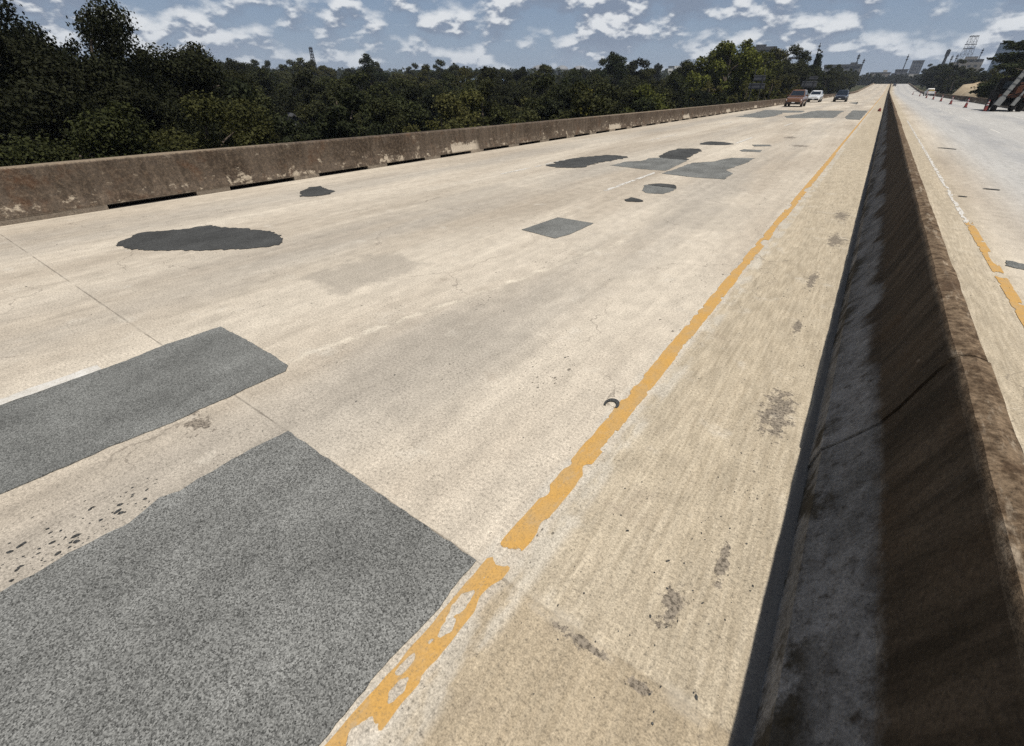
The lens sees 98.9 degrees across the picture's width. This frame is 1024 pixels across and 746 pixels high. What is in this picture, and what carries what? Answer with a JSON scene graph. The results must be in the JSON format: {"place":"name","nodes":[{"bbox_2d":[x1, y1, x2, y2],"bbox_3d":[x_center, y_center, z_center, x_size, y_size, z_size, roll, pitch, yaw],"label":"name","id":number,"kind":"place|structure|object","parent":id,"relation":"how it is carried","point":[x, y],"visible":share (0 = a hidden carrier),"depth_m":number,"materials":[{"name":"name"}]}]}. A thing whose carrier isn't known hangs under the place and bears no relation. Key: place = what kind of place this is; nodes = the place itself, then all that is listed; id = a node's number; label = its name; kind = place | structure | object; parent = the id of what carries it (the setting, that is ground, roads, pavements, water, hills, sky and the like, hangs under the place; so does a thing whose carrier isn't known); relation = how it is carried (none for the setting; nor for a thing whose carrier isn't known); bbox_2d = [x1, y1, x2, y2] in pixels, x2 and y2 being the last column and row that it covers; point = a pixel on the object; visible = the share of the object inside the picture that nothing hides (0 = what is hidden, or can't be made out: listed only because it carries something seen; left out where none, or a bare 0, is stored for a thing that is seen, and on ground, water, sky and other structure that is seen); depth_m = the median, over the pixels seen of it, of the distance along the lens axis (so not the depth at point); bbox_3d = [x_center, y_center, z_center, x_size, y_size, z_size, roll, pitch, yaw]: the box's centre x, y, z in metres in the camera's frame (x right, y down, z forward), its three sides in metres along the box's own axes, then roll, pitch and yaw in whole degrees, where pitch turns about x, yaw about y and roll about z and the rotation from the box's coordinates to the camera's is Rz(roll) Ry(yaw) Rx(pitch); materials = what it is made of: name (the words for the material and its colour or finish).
{"place":"outdoors","nodes":[
{"label":"outdoors","id":0,"kind":"place"},
{"bbox_2d":[0,84,889,745],"bbox_3d":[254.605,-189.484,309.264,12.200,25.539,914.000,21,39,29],"label":"road","id":1,"kind":"structure","parent":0,"point":[484,412],"depth_m":3.48,"materials":[{"name":"concrete"}]},
{"bbox_2d":[0,327,287,494],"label":"asphalt patch","id":2,"kind":"object","parent":1,"relation":"on","point":[45,432],"visible":0.91,"depth_m":3.16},
{"bbox_2d":[116,225,282,250],"bbox_3d":[-4.582,-2.068,6.644,2.469,0.001,1.362,0,33,0],"label":"asphalt patch","id":3,"kind":"object","parent":1,"relation":"on","point":[207,237],"visible":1,"depth_m":6.52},
{"bbox_2d":[0,431,475,745],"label":"asphalt patch","id":4,"kind":"object","parent":1,"relation":"on","point":[287,588],"visible":0.99,"depth_m":1.89,"materials":[{"name":"asphalt"}]},
{"bbox_2d":[299,186,333,196],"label":"asphalt patch","id":5,"kind":"object","parent":1,"relation":"on","point":[314,191],"visible":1,"depth_m":9.54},
{"bbox_2d":[0,150,861,725],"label":"asphalt crumbs","id":6,"kind":"object","parent":1,"relation":"on","point":[222,454],"visible":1,"depth_m":2.19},
{"bbox_2d":[0,83,874,225],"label":"bridge parapet","id":7,"kind":"structure","parent":1,"relation":"on","point":[36,192],"depth_m":9.85,"materials":[{"name":"concrete"}]},
{"bbox_2d":[0,84,1022,404],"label":"white lane lines","id":8,"kind":"structure","parent":1,"relation":"on","point":[78,374],"depth_m":3.47,"materials":[{"name":"paint"}]},
{"bbox_2d":[522,217,592,238],"bbox_3d":[0.734,-2.367,7.133,0.758,0.029,1.129,21,39,29],"label":"asphalt patch","id":9,"kind":"object","parent":1,"relation":"on","point":[557,227],"visible":0.95,"depth_m":7.09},
{"bbox_2d":[546,155,626,167],"bbox_3d":[2.344,-6.627,13.655,1.312,0.001,3.544,24,40,32],"label":"asphalt patch","id":10,"kind":"object","parent":1,"relation":"on","point":[578,162],"visible":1,"depth_m":13.47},
{"bbox_2d":[325,86,887,745],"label":"yellow edge line","id":11,"kind":"object","parent":1,"relation":"on","point":[375,704],"visible":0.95,"depth_m":2.28,"materials":[{"name":"paint"}]},
{"bbox_2d":[611,158,686,170],"bbox_3d":[4.236,-6.339,13.245,1.695,0.027,2.662,21,39,29],"label":"asphalt patch","id":12,"kind":"object","parent":1,"relation":"on","point":[662,164],"visible":0.92,"depth_m":12.97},
{"bbox_2d":[642,185,674,193],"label":"asphalt patch","id":13,"kind":"object","parent":1,"relation":"on","point":[650,189],"visible":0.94,"depth_m":9.77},
{"bbox_2d":[659,148,700,159],"bbox_3d":[5.897,-7.656,15.242,1.071,0.001,3.425,17,37,24],"label":"asphalt patch","id":14,"kind":"object","parent":1,"relation":"on","point":[682,154],"visible":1,"depth_m":15.14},
{"bbox_2d":[662,158,754,179],"bbox_3d":[5.953,-6.050,12.800,1.594,0.029,4.796,21,39,29],"label":"asphalt patch","id":15,"kind":"object","parent":1,"relation":"on","point":[718,169],"visible":0.92,"depth_m":12.16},
{"bbox_2d":[737,110,803,117],"bbox_3d":[23.328,-23.309,39.349,3.850,0.027,16.729,21,39,29],"label":"asphalt patch","id":16,"kind":"object","parent":1,"relation":"on","point":[766,113],"visible":0.85,"depth_m":39.26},
{"bbox_2d":[784,89,807,106],"bbox_3d":[35.166,-33.894,54.022,2.240,1.817,4.774,21,39,29],"label":"car","id":17,"kind":"object","parent":1,"relation":"on","point":[798,97],"visible":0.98,"depth_m":53.11,"materials":[{"name":"paint"}]},
{"bbox_2d":[785,110,842,117],"bbox_3d":[27.196,-23.030,38.923,3.527,0.028,17.942,21,39,29],"label":"asphalt patch","id":18,"kind":"object","parent":1,"relation":"on","point":[821,114],"visible":0.84,"depth_m":37.77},
{"bbox_2d":[3,85,955,144],"bbox_3d":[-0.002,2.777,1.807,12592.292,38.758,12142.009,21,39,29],"label":"ground","id":19,"kind":"structure","parent":0,"point":[856,88],"depth_m":297.53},
{"bbox_2d":[0,0,147,161],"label":"tree","id":20,"kind":"object","parent":19,"relation":"on","point":[7,19],"visible":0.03,"depth_m":19.85,"materials":[{"name":"green plant"}]},
{"bbox_2d":[0,26,168,164],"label":"tree","id":21,"kind":"object","parent":19,"relation":"on","point":[29,110],"visible":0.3,"depth_m":17.42,"materials":[{"name":"green plant"}]},
{"bbox_2d":[0,99,170,166],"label":"tree","id":22,"kind":"object","parent":19,"relation":"on","point":[95,135],"visible":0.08,"depth_m":14.75,"materials":[{"name":"green plant"}]},
{"bbox_2d":[1,0,212,162],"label":"tree","id":23,"kind":"object","parent":19,"relation":"on","point":[113,59],"visible":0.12,"depth_m":20.68,"materials":[{"name":"green plant"}]},
{"bbox_2d":[77,33,239,146],"bbox_3d":[-19.896,-12.244,27.345,11.943,15.686,11.125,-15,36,-22],"label":"tree","id":24,"kind":"object","parent":19,"relation":"on","point":[189,78],"visible":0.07,"depth_m":24.28,"materials":[{"name":"green plant"}]},
{"bbox_2d":[127,41,292,141],"bbox_3d":[-22.427,-16.781,34.523,11.814,15.292,12.817,5,33,8],"label":"tree","id":25,"kind":"object","parent":19,"relation":"on","point":[192,48],"visible":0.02,"depth_m":31.34,"materials":[{"name":"green plant"}]},
{"bbox_2d":[142,90,281,151],"bbox_3d":[-14.267,-7.701,23.089,9.847,12.270,9.682,15,36,21],"label":"tree","id":26,"kind":"object","parent":19,"relation":"on","point":[247,132],"visible":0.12,"depth_m":20.06,"materials":[{"name":"green plant"}]},
{"bbox_2d":[222,58,250,81],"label":"tree","id":27,"kind":"object","parent":19,"relation":"on","point":[236,65],"visible":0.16,"depth_m":87.82,"materials":[{"name":"green plant"}]},
{"bbox_2d":[218,69,278,117],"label":"tree","id":28,"kind":"object","parent":19,"relation":"on","point":[260,89],"visible":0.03,"depth_m":50.06,"materials":[{"name":"green plant"}]},
{"bbox_2d":[208,76,299,145],"bbox_3d":[-17.346,-12.751,30.157,8.343,12.921,8.375,13,35,19],"label":"tree","id":29,"kind":"object","parent":19,"relation":"on","point":[236,87],"visible":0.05,"depth_m":27.82,"materials":[{"name":"green plant"}]},
{"bbox_2d":[247,65,292,114],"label":"tree","id":30,"kind":"object","parent":19,"relation":"on","point":[261,75],"visible":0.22,"depth_m":65.84,"materials":[{"name":"green plant"}]},
{"bbox_2d":[249,88,303,141],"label":"tree","id":31,"kind":"object","parent":19,"relation":"on","point":[261,98],"visible":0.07,"depth_m":39.54,"materials":[{"name":"green plant"}]},
{"bbox_2d":[268,89,313,122],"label":"tree","id":32,"kind":"object","parent":19,"relation":"on","point":[276,100],"visible":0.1,"depth_m":60.72,"materials":[{"name":"green plant"}]},
{"bbox_2d":[282,57,322,96],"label":"tree","id":33,"kind":"object","parent":19,"relation":"on","point":[287,79],"visible":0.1,"depth_m":105.56,"materials":[{"name":"green plant"}]},
{"bbox_2d":[279,71,337,121],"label":"tree","id":34,"kind":"object","parent":19,"relation":"on","point":[301,81],"visible":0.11,"depth_m":49.25,"materials":[{"name":"green plant"}]},
{"bbox_2d":[307,74,330,99],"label":"tree","id":35,"kind":"object","parent":19,"relation":"on","point":[322,82],"visible":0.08,"depth_m":71.63,"materials":[{"name":"green plant"}]},
{"bbox_2d":[292,100,348,125],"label":"tree","id":36,"kind":"object","parent":19,"relation":"on","point":[302,115],"visible":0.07,"depth_m":47.77,"materials":[{"name":"green plant"}]},
{"bbox_2d":[311,65,337,77],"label":"tree","id":37,"kind":"object","parent":19,"relation":"on","point":[328,71],"visible":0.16,"depth_m":161.29,"materials":[{"name":"green plant"}]},
{"bbox_2d":[306,81,365,136],"bbox_3d":[-17.498,-24.255,47.761,8.950,12.755,9.163,-20,38,-28],"label":"tree","id":38,"kind":"object","parent":19,"relation":"on","point":[327,98],"visible":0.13,"depth_m":44.75,"materials":[{"name":"green plant"}]},
{"bbox_2d":[299,86,394,140],"bbox_3d":[-10.493,-13.441,31.607,8.922,12.368,8.888,-20,38,-28],"label":"tree","id":39,"kind":"object","parent":19,"relation":"on","point":[336,125],"visible":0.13,"depth_m":28.83,"materials":[{"name":"green plant"}]},
{"bbox_2d":[342,70,391,101],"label":"tree","id":40,"kind":"object","parent":19,"relation":"on","point":[373,89],"visible":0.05,"depth_m":53.07,"materials":[{"name":"green plant"}]},
{"bbox_2d":[355,53,389,87],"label":"tree","id":41,"kind":"object","parent":19,"relation":"on","point":[383,77],"visible":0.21,"depth_m":118.86,"materials":[{"name":"green plant"}]},
{"bbox_2d":[358,67,390,97],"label":"tree","id":42,"kind":"object","parent":19,"relation":"on","point":[369,71],"visible":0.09,"depth_m":81.91,"materials":[{"name":"green plant"}]},
{"bbox_2d":[368,95,408,133],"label":"tree","id":43,"kind":"object","parent":19,"relation":"on","point":[383,112],"visible":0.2,"depth_m":36.50,"materials":[{"name":"green plant"}]},
{"bbox_2d":[356,94,430,135],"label":"tree","id":44,"kind":"object","parent":19,"relation":"on","point":[416,113],"visible":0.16,"depth_m":42.05,"materials":[{"name":"green plant"}]},
{"bbox_2d":[379,76,418,103],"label":"tree","id":45,"kind":"object","parent":19,"relation":"on","point":[402,84],"visible":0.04,"depth_m":59.92,"materials":[{"name":"green plant"}]},
{"bbox_2d":[391,84,449,125],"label":"tree","id":46,"kind":"object","parent":19,"relation":"on","point":[412,93],"visible":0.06,"depth_m":53.36,"materials":[{"name":"green plant"}]},
{"bbox_2d":[409,64,443,90],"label":"tree","id":47,"kind":"object","parent":19,"relation":"on","point":[422,78],"visible":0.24,"depth_m":105.90,"materials":[{"name":"green plant"}]},
{"bbox_2d":[415,86,441,129],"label":"tree","id":48,"kind":"object","parent":19,"relation":"on","point":[427,99],"visible":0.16,"depth_m":50.59,"materials":[{"name":"green plant"}]},
{"bbox_2d":[427,59,447,83],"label":"tree","id":49,"kind":"object","parent":19,"relation":"on","point":[437,75],"visible":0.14,"depth_m":157.00,"materials":[{"name":"green plant"}]},
{"bbox_2d":[401,92,483,132],"bbox_3d":[-5.616,-16.309,36.395,8.654,11.925,7.530,-14,36,-20],"label":"tree","id":50,"kind":"object","parent":19,"relation":"on","point":[461,111],"visible":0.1,"depth_m":33.53,"materials":[{"name":"green plant"}]},
{"bbox_2d":[437,71,460,95],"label":"tree","id":51,"kind":"object","parent":19,"relation":"on","point":[447,86],"visible":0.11,"depth_m":86.00,"materials":[{"name":"green plant"}]},
{"bbox_2d":[439,117,463,129],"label":"tree","id":52,"kind":"object","parent":19,"relation":"on","point":[454,124],"visible":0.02,"depth_m":30.64,"materials":[{"name":"green plant"}]},
{"bbox_2d":[450,67,475,89],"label":"tree","id":53,"kind":"object","parent":19,"relation":"on","point":[467,72],"visible":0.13,"depth_m":101.98,"materials":[{"name":"green plant"}]},
{"bbox_2d":[425,88,514,130],"bbox_3d":[-3.036,-20.341,42.295,10.099,12.071,8.788,-15,36,-22],"label":"tree","id":54,"kind":"object","parent":19,"relation":"on","point":[470,98],"visible":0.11,"depth_m":38.93,"materials":[{"name":"green plant"}]},
{"bbox_2d":[448,77,511,125],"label":"tree","id":55,"kind":"object","parent":19,"relation":"on","point":[486,89],"visible":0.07,"depth_m":41.16,"materials":[{"name":"green plant"}]},
{"bbox_2d":[476,66,508,105],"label":"tree","id":56,"kind":"object","parent":19,"relation":"on","point":[486,71],"visible":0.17,"depth_m":65.97,"materials":[{"name":"green plant"}]},
{"bbox_2d":[0,59,988,89],"bbox_3d":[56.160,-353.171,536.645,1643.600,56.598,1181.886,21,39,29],"label":"woods","id":57,"kind":"object","parent":19,"relation":"on","point":[664,73],"visible":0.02,"depth_m":352.13,"materials":[{"name":"green plant"}]},
{"bbox_2d":[482,104,516,125],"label":"tree","id":58,"kind":"object","parent":19,"relation":"on","point":[499,114],"visible":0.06,"depth_m":37.94,"materials":[{"name":"green plant"}]},
{"bbox_2d":[495,84,537,107],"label":"tree","id":59,"kind":"object","parent":19,"relation":"on","point":[518,94],"visible":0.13,"depth_m":66.78,"materials":[{"name":"green plant"}]},
{"bbox_2d":[512,66,527,83],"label":"tree","id":60,"kind":"object","parent":19,"relation":"on","point":[519,74],"visible":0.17,"depth_m":101.37,"materials":[{"name":"green plant"}]},
{"bbox_2d":[500,107,540,124],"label":"tree","id":61,"kind":"object","parent":19,"relation":"on","point":[527,115],"visible":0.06,"depth_m":35.61,"materials":[{"name":"green plant"}]},
{"bbox_2d":[510,74,544,96],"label":"tree","id":62,"kind":"object","parent":19,"relation":"on","point":[527,80],"visible":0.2,"depth_m":85.93,"materials":[{"name":"green plant"}]},
{"bbox_2d":[516,73,557,120],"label":"tree","id":63,"kind":"object","parent":19,"relation":"on","point":[541,102],"visible":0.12,"depth_m":45.63,"materials":[{"name":"green plant"}]},
{"bbox_2d":[534,64,557,94],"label":"tree","id":64,"kind":"object","parent":19,"relation":"on","point":[547,69],"visible":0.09,"depth_m":97.37,"materials":[{"name":"green plant"}]},
{"bbox_2d":[543,80,574,120],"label":"tree","id":65,"kind":"object","parent":19,"relation":"on","point":[560,101],"visible":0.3,"depth_m":43.45,"materials":[{"name":"green plant"}]},
{"bbox_2d":[560,68,581,86],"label":"tree","id":66,"kind":"object","parent":19,"relation":"on","point":[573,76],"visible":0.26,"depth_m":96.62,"materials":[{"name":"green plant"}]},
{"bbox_2d":[548,80,620,119],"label":"tree","id":67,"kind":"object","parent":19,"relation":"on","point":[590,101],"visible":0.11,"depth_m":32.05,"materials":[{"name":"green plant"}]},
{"bbox_2d":[570,81,634,116],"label":"tree","id":68,"kind":"object","parent":19,"relation":"on","point":[610,90],"visible":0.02,"depth_m":41.65,"materials":[{"name":"green plant"}]},
{"bbox_2d":[593,51,629,87],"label":"tree","id":69,"kind":"object","parent":19,"relation":"on","point":[617,62],"visible":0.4,"depth_m":95.77,"materials":[{"name":"green plant"}]},
{"bbox_2d":[610,85,638,113],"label":"tree","id":70,"kind":"object","parent":19,"relation":"on","point":[628,101],"visible":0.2,"depth_m":50.19,"materials":[{"name":"green plant"}]},
{"bbox_2d":[618,57,658,86],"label":"tree","id":71,"kind":"object","parent":19,"relation":"on","point":[640,62],"visible":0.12,"depth_m":95.45,"materials":[{"name":"green plant"}]},
{"bbox_2d":[615,79,662,102],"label":"tree","id":72,"kind":"object","parent":19,"relation":"on","point":[627,83],"visible":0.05,"depth_m":63.73,"materials":[{"name":"green plant"}]},
{"bbox_2d":[623,84,669,112],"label":"tree","id":73,"kind":"object","parent":19,"relation":"on","point":[644,90],"visible":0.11,"depth_m":48.51,"materials":[{"name":"green plant"}]},
{"bbox_2d":[631,96,666,112],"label":"tree","id":74,"kind":"object","parent":19,"relation":"on","point":[643,104],"visible":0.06,"depth_m":42.97,"materials":[{"name":"green plant"}]},
{"bbox_2d":[633,67,665,88],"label":"tree","id":75,"kind":"object","parent":19,"relation":"on","point":[650,73],"visible":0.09,"depth_m":92.65,"materials":[{"name":"green plant"}]},
{"bbox_2d":[636,84,677,110],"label":"tree","id":76,"kind":"object","parent":19,"relation":"on","point":[669,102],"visible":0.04,"depth_m":51.22,"materials":[{"name":"green plant"}]},
{"bbox_2d":[661,70,689,107],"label":"tree","id":77,"kind":"object","parent":19,"relation":"on","point":[676,80],"visible":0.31,"depth_m":72.22,"materials":[{"name":"green plant"}]},
{"bbox_2d":[666,59,702,89],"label":"tree","id":78,"kind":"object","parent":19,"relation":"on","point":[687,66],"visible":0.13,"depth_m":84.49,"materials":[{"name":"green plant"}]},
{"bbox_2d":[685,89,729,107],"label":"tree","id":79,"kind":"object","parent":19,"relation":"on","point":[702,98],"visible":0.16,"depth_m":60.82,"materials":[{"name":"green plant"}]},
{"bbox_2d":[684,38,770,107],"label":"tree","id":80,"kind":"object","parent":19,"relation":"on","point":[718,60],"visible":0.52,"depth_m":76.97,"materials":[{"name":"green plant"}]},
{"bbox_2d":[728,80,759,103],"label":"shrub","id":81,"kind":"object","parent":19,"relation":"on","point":[744,89],"visible":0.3,"depth_m":72.69,"materials":[{"name":"green plant"}]},
{"bbox_2d":[714,49,783,100],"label":"tree","id":82,"kind":"object","parent":19,"relation":"on","point":[773,70],"visible":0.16,"depth_m":83.30,"materials":[{"name":"green plant"}]},
{"bbox_2d":[748,69,765,101],"bbox_3d":[33.213,-38.028,60.048,2.000,6.100,0.135,18,37,26],"label":"road sign","id":83,"kind":"object","parent":19,"relation":"on","point":[760,86],"visible":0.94,"depth_m":59.23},
{"bbox_2d":[756,79,786,100],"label":"shrub","id":84,"kind":"object","parent":19,"relation":"on","point":[775,83],"visible":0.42,"depth_m":75.35,"materials":[{"name":"green plant"}]},
{"bbox_2d":[760,46,798,98],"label":"tree","id":85,"kind":"object","parent":19,"relation":"on","point":[788,80],"visible":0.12,"depth_m":88.03,"materials":[{"name":"green plant"}]},
{"bbox_2d":[771,44,811,95],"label":"tree","id":86,"kind":"object","parent":19,"relation":"on","point":[791,69],"visible":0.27,"depth_m":100.67,"materials":[{"name":"green plant"}]},
{"bbox_2d":[780,50,823,94],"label":"tree","id":87,"kind":"object","parent":19,"relation":"on","point":[805,56],"visible":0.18,"depth_m":106.51,"materials":[{"name":"green plant"}]},
{"bbox_2d":[819,64,839,93],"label":"tree","id":88,"kind":"object","parent":19,"relation":"on","point":[832,73],"visible":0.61,"depth_m":130.63,"materials":[{"name":"green plant"}]},
{"bbox_2d":[823,62,861,72],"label":"warehouse","id":89,"kind":"structure","parent":19,"relation":"on","point":[845,67],"depth_m":409.93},
{"bbox_2d":[750,83,1023,745],"bbox_3d":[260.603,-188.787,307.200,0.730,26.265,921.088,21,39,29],"label":"median barrier","id":90,"kind":"object","parent":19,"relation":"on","point":[900,619],"visible":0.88,"depth_m":1.59,"materials":[{"name":"concrete"}]},
{"bbox_2d":[908,60,924,77],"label":"office tower","id":91,"kind":"structure","parent":19,"relation":"on","point":[915,67],"depth_m":584.82,"materials":[{"name":"grey glass"}]},
{"bbox_2d":[925,63,951,88],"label":"tree","id":92,"kind":"object","parent":19,"relation":"on","point":[936,69],"visible":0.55,"depth_m":200.77,"materials":[{"name":"green plant"}]},
{"bbox_2d":[940,74,963,94],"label":"shrub","id":93,"kind":"object","parent":19,"relation":"on","point":[951,81],"visible":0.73,"depth_m":146.52,"materials":[{"name":"green plant"}]},
{"bbox_2d":[935,59,970,93],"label":"tree","id":94,"kind":"object","parent":19,"relation":"on","point":[941,80],"visible":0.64,"depth_m":159.92,"materials":[{"name":"green plant"}]},
{"bbox_2d":[957,70,978,85],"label":"tree","id":95,"kind":"object","parent":19,"relation":"on","point":[968,78],"visible":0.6,"depth_m":139.08,"materials":[{"name":"green plant"}]},
{"bbox_2d":[953,56,983,71],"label":"tan building","id":96,"kind":"structure","parent":19,"relation":"on","point":[974,62],"depth_m":367.54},
{"bbox_2d":[969,40,1023,93],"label":"tree","id":97,"kind":"object","parent":19,"relation":"on","point":[1007,59],"visible":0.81,"depth_m":72.89,"materials":[{"name":"green plant"}]},
{"bbox_2d":[974,57,1023,97],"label":"tree","id":98,"kind":"object","parent":19,"relation":"on","point":[998,77],"visible":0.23,"depth_m":84.82,"materials":[{"name":"green plant"}]},
{"bbox_2d":[987,42,1023,74],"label":"glass tower","id":99,"kind":"structure","parent":19,"relation":"on","point":[1000,49],"depth_m":294.62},
{"bbox_2d":[0,0,1023,75],"label":"sky","id":100,"kind":"structure","parent":0,"point":[397,34],"materials":[{"name":"blue"}]},
{"bbox_2d":[890,84,1023,452],"bbox_3d":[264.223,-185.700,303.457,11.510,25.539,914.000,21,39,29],"label":"road","id":101,"kind":"structure","parent":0,"point":[975,160],"depth_m":8.86,"materials":[{"name":"concrete"}]},
{"bbox_2d":[907,83,1023,110],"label":"bridge parapet","id":102,"kind":"structure","parent":101,"relation":"on","point":[979,100],"depth_m":80.42,"materials":[{"name":"concrete"}]},
{"bbox_2d":[965,220,1023,325],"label":"yellow edge line outgoing","id":103,"kind":"object","parent":101,"relation":"on","point":[1012,296],"visible":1,"depth_m":5.16,"materials":[{"name":"paint"}]},
{"bbox_2d":[984,70,1023,111],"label":"attenuator truck","id":104,"kind":"object","parent":101,"relation":"on","point":[1008,92],"visible":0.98,"depth_m":42.50,"materials":[{"name":"black metal"}]},
{"bbox_2d":[952,82,984,96],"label":"earth bank","id":105,"kind":"structure","parent":0,"point":[964,90],"depth_m":117.05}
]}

